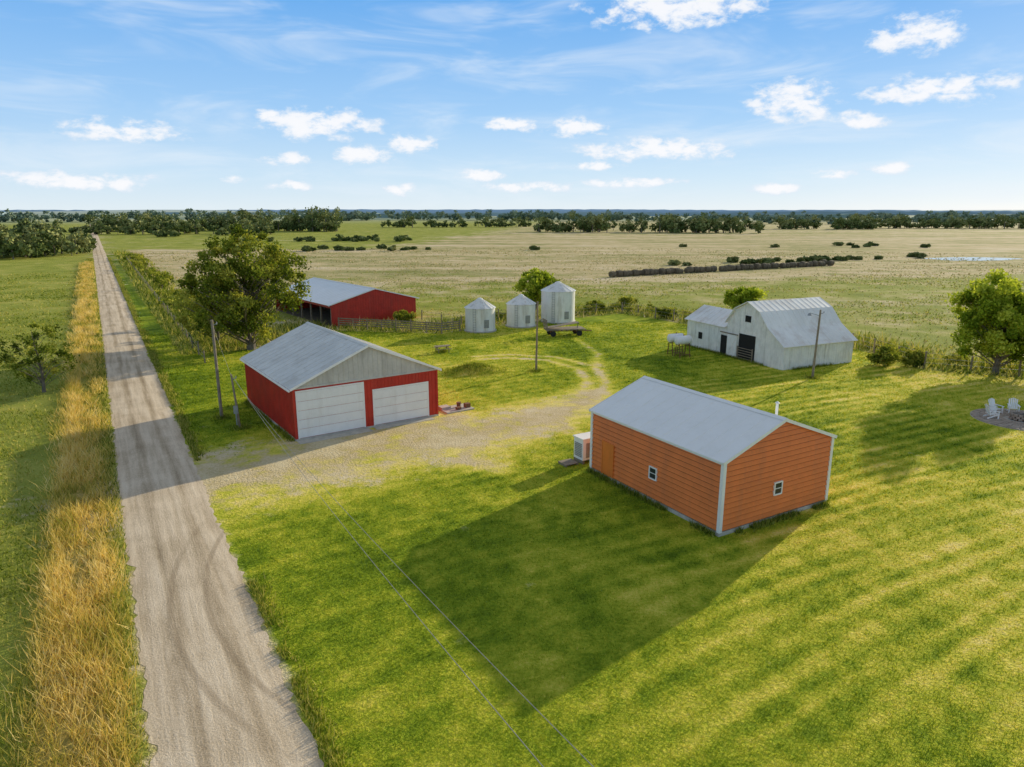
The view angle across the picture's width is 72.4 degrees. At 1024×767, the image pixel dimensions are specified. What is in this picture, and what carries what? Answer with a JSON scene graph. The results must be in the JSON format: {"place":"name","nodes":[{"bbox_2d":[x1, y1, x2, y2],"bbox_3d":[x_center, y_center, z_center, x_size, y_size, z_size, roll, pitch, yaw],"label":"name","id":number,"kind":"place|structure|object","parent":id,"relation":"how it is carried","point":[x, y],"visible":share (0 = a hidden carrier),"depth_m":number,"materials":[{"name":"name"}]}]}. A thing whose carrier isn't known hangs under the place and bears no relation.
{"place":"outdoors","nodes":[
{"label":"outdoors","id":0,"kind":"place"},
{"bbox_2d":[0,271,80,766],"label":"pasture grass","id":1,"kind":"structure","parent":0,"point":[26,539],"depth_m":40.02,"materials":[{"name":"green plant"}]},
{"bbox_2d":[32,257,367,766],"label":"road verge grass","id":2,"kind":"structure","parent":0,"point":[193,448],"depth_m":30.70,"materials":[{"name":"green plant"}]},
{"bbox_2d":[90,226,323,766],"bbox_3d":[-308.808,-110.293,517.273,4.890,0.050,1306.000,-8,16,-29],"label":"gravel road","id":3,"kind":"structure","parent":0,"point":[217,692],"depth_m":29.27,"materials":[{"name":"beige gravel"}]},
{"bbox_2d":[0,210,1023,766],"bbox_3d":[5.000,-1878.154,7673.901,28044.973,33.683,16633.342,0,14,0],"label":"ground","id":4,"kind":"structure","parent":0,"point":[254,474],"depth_m":35.65,"materials":[{"name":"green plant"}]},
{"bbox_2d":[0,320,79,392],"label":"roadside tree","id":5,"kind":"object","parent":4,"relation":"on","point":[31,342],"visible":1,"depth_m":63.01,"materials":[{"name":"green plant"}]},
{"bbox_2d":[0,218,96,258],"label":"roadside woods","id":6,"kind":"object","parent":4,"relation":"on","point":[35,239],"visible":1,"depth_m":260.72,"materials":[{"name":"green plant"}]},
{"bbox_2d":[0,261,148,766],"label":"roadside weeds","id":7,"kind":"object","parent":4,"relation":"on","point":[83,315],"visible":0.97,"depth_m":30.53,"materials":[{"name":"yellow plant"}]},
{"bbox_2d":[127,258,205,362],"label":"roadside fence","id":8,"kind":"object","parent":4,"relation":"on","point":[178,324],"visible":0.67,"depth_m":98.15,"materials":[{"name":"brown wood"}]},
{"bbox_2d":[122,251,215,334],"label":"roadside brush","id":9,"kind":"object","parent":4,"relation":"on","point":[161,279],"visible":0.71,"depth_m":154.68,"materials":[{"name":"green plant"}]},
{"bbox_2d":[174,288,240,341],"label":"shade tree","id":10,"kind":"object","parent":4,"relation":"on","point":[184,322],"visible":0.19,"depth_m":85.46,"materials":[{"name":"green plant"}]},
{"bbox_2d":[211,320,222,415],"bbox_3d":[-23.062,-0.929,55.061,0.524,8.200,0.260,0,14,0],"label":"utility pole","id":11,"kind":"object","parent":4,"relation":"on","point":[217,374],"visible":0.84,"depth_m":54.96,"materials":[{"name":"brown wood"}]},
{"bbox_2d":[213,327,593,766],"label":"overhead wires","id":12,"kind":"object","parent":11,"relation":"attached to","point":[436,607],"visible":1,"depth_m":17.33,"materials":[{"name":"black metal"}]},
{"bbox_2d":[230,374,240,426],"bbox_3d":[-20.862,1.513,52.870,0.495,4.512,0.343,0,14,0],"label":"meter pole","id":13,"kind":"object","parent":4,"relation":"on","point":[235,410],"visible":0.84,"depth_m":52.81,"materials":[{"name":"brown wood"}]},
{"bbox_2d":[166,224,311,349],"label":"shade tree","id":14,"kind":"object","parent":4,"relation":"on","point":[248,307],"visible":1,"depth_m":79.66,"materials":[{"name":"green plant"}]},
{"bbox_2d":[240,321,441,443],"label":"red garage","id":15,"kind":"structure","parent":4,"relation":"on","point":[307,382],"depth_m":53.16,"materials":[{"name":"metal"}]},
{"bbox_2d":[297,384,364,437],"bbox_3d":[-13.223,1.978,51.371,4.920,3.366,0.054,-9,17,-33],"label":"garage door","id":16,"kind":"structure","parent":15,"relation":"in","point":[309,416],"depth_m":51.29,"materials":[{"name":"white paint"}]},
{"bbox_2d":[374,383,427,424],"bbox_3d":[-8.594,1.563,54.533,4.500,2.666,0.054,-9,17,-33],"label":"garage door short","id":17,"kind":"structure","parent":15,"relation":"in","point":[404,403],"depth_m":54.46,"materials":[{"name":"white paint"}]},
{"bbox_2d":[275,277,418,325],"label":"red pole barn","id":18,"kind":"structure","parent":4,"relation":"on","point":[331,302],"depth_m":104.93,"materials":[{"name":"metal"}]},
{"bbox_2d":[338,317,459,333],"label":"corral fence","id":19,"kind":"object","parent":4,"relation":"on","point":[410,325],"visible":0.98,"depth_m":96.39,"materials":[{"name":"brown wood"}]},
{"bbox_2d":[393,309,417,322],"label":"bush","id":20,"kind":"object","parent":4,"relation":"on","point":[403,315],"visible":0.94,"depth_m":103.30,"materials":[{"name":"green plant"}]},
{"bbox_2d":[434,344,451,352],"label":"picnic table","id":21,"kind":"object","parent":4,"relation":"on","point":[437,346],"visible":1,"depth_m":82.19,"materials":[{"name":"brown wood"}]},
{"bbox_2d":[438,402,474,413],"bbox_3d":[-4.700,1.925,58.437,2.600,0.550,1.800,-9,17,-33],"label":"concrete step pad","id":22,"kind":"object","parent":4,"relation":"on","point":[448,409],"visible":0.97,"depth_m":58.25,"materials":[{"name":"beige concrete"}]},
{"bbox_2d":[464,298,496,332],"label":"grain bin","id":23,"kind":"object","parent":4,"relation":"on","point":[479,315],"visible":1,"depth_m":95.19,"materials":[{"name":"metal"}]},
{"bbox_2d":[0,208,1023,224],"bbox_3d":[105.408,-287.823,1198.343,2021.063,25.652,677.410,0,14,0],"label":"distant trees","id":24,"kind":"object","parent":4,"relation":"on","point":[345,216],"visible":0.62,"depth_m":1182.17,"materials":[{"name":"green plant"}]},
{"bbox_2d":[0,209,1023,217],"bbox_3d":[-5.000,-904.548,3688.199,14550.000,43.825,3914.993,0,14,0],"label":"horizon woodland","id":25,"kind":"object","parent":4,"relation":"on","point":[751,213],"visible":0.38,"depth_m":3648.64,"materials":[{"name":"green plant"}]},
{"bbox_2d":[505,294,535,327],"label":"grain bin","id":26,"kind":"object","parent":4,"relation":"on","point":[520,310],"visible":0.98,"depth_m":99.25,"materials":[{"name":"metal"}]},
{"bbox_2d":[209,344,833,536],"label":"wall edge grass","id":27,"kind":"structure","parent":4,"relation":"on","point":[767,522],"depth_m":50.34,"materials":[{"name":"green plant"}]},
{"bbox_2d":[44,205,1023,265],"bbox_3d":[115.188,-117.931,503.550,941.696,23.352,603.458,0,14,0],"label":"distant trees","id":28,"kind":"object","parent":4,"relation":"on","point":[315,222],"visible":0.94,"depth_m":575.10,"materials":[{"name":"green plant"}]},
{"bbox_2d":[512,267,560,309],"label":"elm tree","id":29,"kind":"object","parent":4,"relation":"on","point":[537,280],"visible":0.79,"depth_m":115.52,"materials":[{"name":"green plant"}]},
{"bbox_2d":[535,301,540,369],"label":"utility pole","id":30,"kind":"object","parent":4,"relation":"on","point":[536,354],"visible":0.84,"depth_m":71.70,"materials":[{"name":"brown wood"}]},
{"bbox_2d":[421,303,688,323],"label":"pasture fence","id":31,"kind":"object","parent":4,"relation":"on","point":[673,313],"visible":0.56,"depth_m":106.27,"materials":[{"name":"brown wood"}]},
{"bbox_2d":[540,281,575,323],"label":"grain bin","id":32,"kind":"object","parent":4,"relation":"on","point":[557,302],"visible":0.98,"depth_m":103.02,"materials":[{"name":"metal"}]},
{"bbox_2d":[542,318,591,336],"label":"hay wagon","id":33,"kind":"object","parent":4,"relation":"on","point":[552,330],"visible":1,"depth_m":92.98,"materials":[{"name":"brown wood"}]},
{"bbox_2d":[114,247,1023,377],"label":"fence line weeds","id":34,"kind":"object","parent":4,"relation":"on","point":[132,272],"visible":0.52,"depth_m":103.32,"materials":[{"name":"green plant"}]},
{"bbox_2d":[558,432,589,466],"bbox_3d":[4.447,4.325,45.927,2.720,1.740,1.140,-8,16,-29],"label":"utility cabinet","id":35,"kind":"object","parent":4,"relation":"on","point":[581,447],"visible":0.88,"depth_m":45.68,"materials":[{"name":"white metal"}]},
{"bbox_2d":[125,247,1023,358],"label":"pasture tufts","id":36,"kind":"object","parent":4,"relation":"on","point":[525,265],"visible":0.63,"depth_m":186.94,"materials":[{"name":"green plant"}]},
{"bbox_2d":[585,300,607,311],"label":"bush","id":37,"kind":"object","parent":4,"relation":"on","point":[600,303],"visible":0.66,"depth_m":115.32,"materials":[{"name":"green plant"}]},
{"bbox_2d":[616,296,638,305],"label":"bush","id":38,"kind":"object","parent":4,"relation":"on","point":[629,299],"visible":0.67,"depth_m":120.07,"materials":[{"name":"green plant"}]},
{"bbox_2d":[656,306,677,318],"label":"bush","id":39,"kind":"object","parent":4,"relation":"on","point":[661,312],"visible":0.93,"depth_m":108.29,"materials":[{"name":"green plant"}]},
{"bbox_2d":[667,332,691,356],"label":"fuel tank stand","id":40,"kind":"object","parent":4,"relation":"on","point":[678,339],"visible":1,"depth_m":79.14,"materials":[{"name":"white paint"}]},
{"bbox_2d":[454,301,970,363],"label":"fence line scrub","id":41,"kind":"object","parent":4,"relation":"on","point":[952,357],"visible":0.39,"depth_m":101.04,"materials":[{"name":"green plant"}]},
{"bbox_2d":[589,376,836,536],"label":"orange metal shed","id":42,"kind":"structure","parent":4,"relation":"on","point":[720,467],"depth_m":37.82,"materials":[{"name":"metal"}]},
{"bbox_2d":[602,442,612,477],"bbox_3d":[5.869,4.661,42.875,0.070,2.060,1.000,-8,16,-29],"label":"side door","id":43,"kind":"structure","parent":42,"relation":"in","point":[607,455],"depth_m":42.85,"materials":[{"name":"orange wood"}]},
{"bbox_2d":[648,465,657,480],"bbox_3d":[7.926,5.039,39.316,0.140,0.740,0.640,-8,16,-29],"label":"side window frame","id":44,"kind":"structure","parent":42,"relation":"in","point":[656,472],"depth_m":39.21,"materials":[{"name":"white paint"}]},
{"bbox_2d":[650,467,655,478],"bbox_3d":[7.945,5.036,39.327,0.095,0.598,0.498,-8,16,-29],"label":"side window glass","id":45,"kind":"structure","parent":42,"relation":"in","point":[652,470],"depth_m":39.30,"materials":[{"name":"grey glass"}]},
{"bbox_2d":[773,480,782,495],"bbox_3d":[14.080,5.535,37.083,0.640,0.740,0.140,-8,16,-29],"label":"gable window frame","id":46,"kind":"structure","parent":42,"relation":"in","point":[775,483],"depth_m":36.99,"materials":[{"name":"white paint"}]},
{"bbox_2d":[775,482,781,493],"bbox_3d":[14.068,5.530,37.102,0.498,0.598,0.095,-8,16,-29],"label":"gable window glass","id":47,"kind":"structure","parent":42,"relation":"in","point":[778,485],"depth_m":37.08,"materials":[{"name":"grey glass"}]},
{"bbox_2d":[609,259,834,276],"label":"hay bale row","id":48,"kind":"object","parent":4,"relation":"on","point":[689,269],"visible":1,"depth_m":193.63,"materials":[{"name":"plant"}]},
{"bbox_2d":[723,286,768,308],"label":"elm tree","id":49,"kind":"object","parent":4,"relation":"on","point":[732,300],"visible":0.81,"depth_m":111.43,"materials":[{"name":"green plant"}]},
{"bbox_2d":[685,297,857,369],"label":"white gambrel barn","id":50,"kind":"structure","parent":4,"relation":"on","point":[780,334],"depth_m":76.07,"materials":[{"name":"metal"}]},
{"bbox_2d":[720,331,737,356],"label":"sliding door","id":51,"kind":"structure","parent":50,"relation":"in","point":[731,346],"depth_m":79.18,"materials":[{"name":"white wood"}]},
{"bbox_2d":[807,310,822,376],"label":"utility pole","id":52,"kind":"object","parent":4,"relation":"on","point":[815,351],"visible":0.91,"depth_m":68.53,"materials":[{"name":"brown wood"}]},
{"bbox_2d":[866,343,903,365],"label":"bush","id":53,"kind":"object","parent":4,"relation":"on","point":[888,355],"visible":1,"depth_m":74.19,"materials":[{"name":"green plant"}]},
{"bbox_2d":[901,349,926,366],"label":"bush","id":54,"kind":"object","parent":4,"relation":"on","point":[915,358],"visible":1,"depth_m":74.01,"materials":[{"name":"green plant"}]},
{"bbox_2d":[852,333,1021,375],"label":"pasture fence","id":55,"kind":"object","parent":4,"relation":"on","point":[971,364],"visible":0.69,"depth_m":72.78,"materials":[{"name":"brown wood"}]},
{"bbox_2d":[944,268,1023,373],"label":"maple tree","id":56,"kind":"object","parent":4,"relation":"on","point":[991,318],"visible":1,"depth_m":68.47,"materials":[{"name":"green plant"}]},
{"bbox_2d":[970,408,1023,430],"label":"stone patio","id":57,"kind":"structure","parent":4,"relation":"on","point":[1013,419],"depth_m":55.34,"materials":[{"name":"grey stone"}]},
{"bbox_2d":[983,404,999,418],"bbox_3d":[38.208,2.195,55.740,0.947,1.150,0.800,2,14,10],"label":"patio chair","id":58,"kind":"object","parent":57,"relation":"on","point":[988,412],"visible":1,"depth_m":55.60,"materials":[{"name":"white paint"}]},
{"bbox_2d":[988,398,1004,412],"bbox_3d":[39.476,1.844,57.172,0.800,1.150,0.947,-4,14,-15],"label":"patio chair","id":59,"kind":"object","parent":57,"relation":"on","point":[993,404],"visible":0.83,"depth_m":57.37,"materials":[{"name":"white paint"}]},
{"bbox_2d":[1007,398,1020,412],"bbox_3d":[41.040,1.822,57.263,0.800,1.150,0.947,6,15,24],"label":"patio chair","id":60,"kind":"object","parent":57,"relation":"on","point":[1013,404],"visible":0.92,"depth_m":57.44,"materials":[{"name":"white paint"}]},
{"bbox_2d":[0,0,1023,209],"label":"sky","id":61,"kind":"structure","parent":0,"point":[105,104],"materials":[{"name":"blue"}]},
{"bbox_2d":[146,320,1023,766],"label":"lawn grass","id":62,"kind":"structure","parent":0,"point":[656,362],"depth_m":33.30,"materials":[{"name":"green plant"}]},
{"bbox_2d":[917,257,1020,260],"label":"pond","id":63,"kind":"structure","parent":0,"point":[970,258],"depth_m":247.52,"materials":[{"name":"grey liquid"}]}
]}

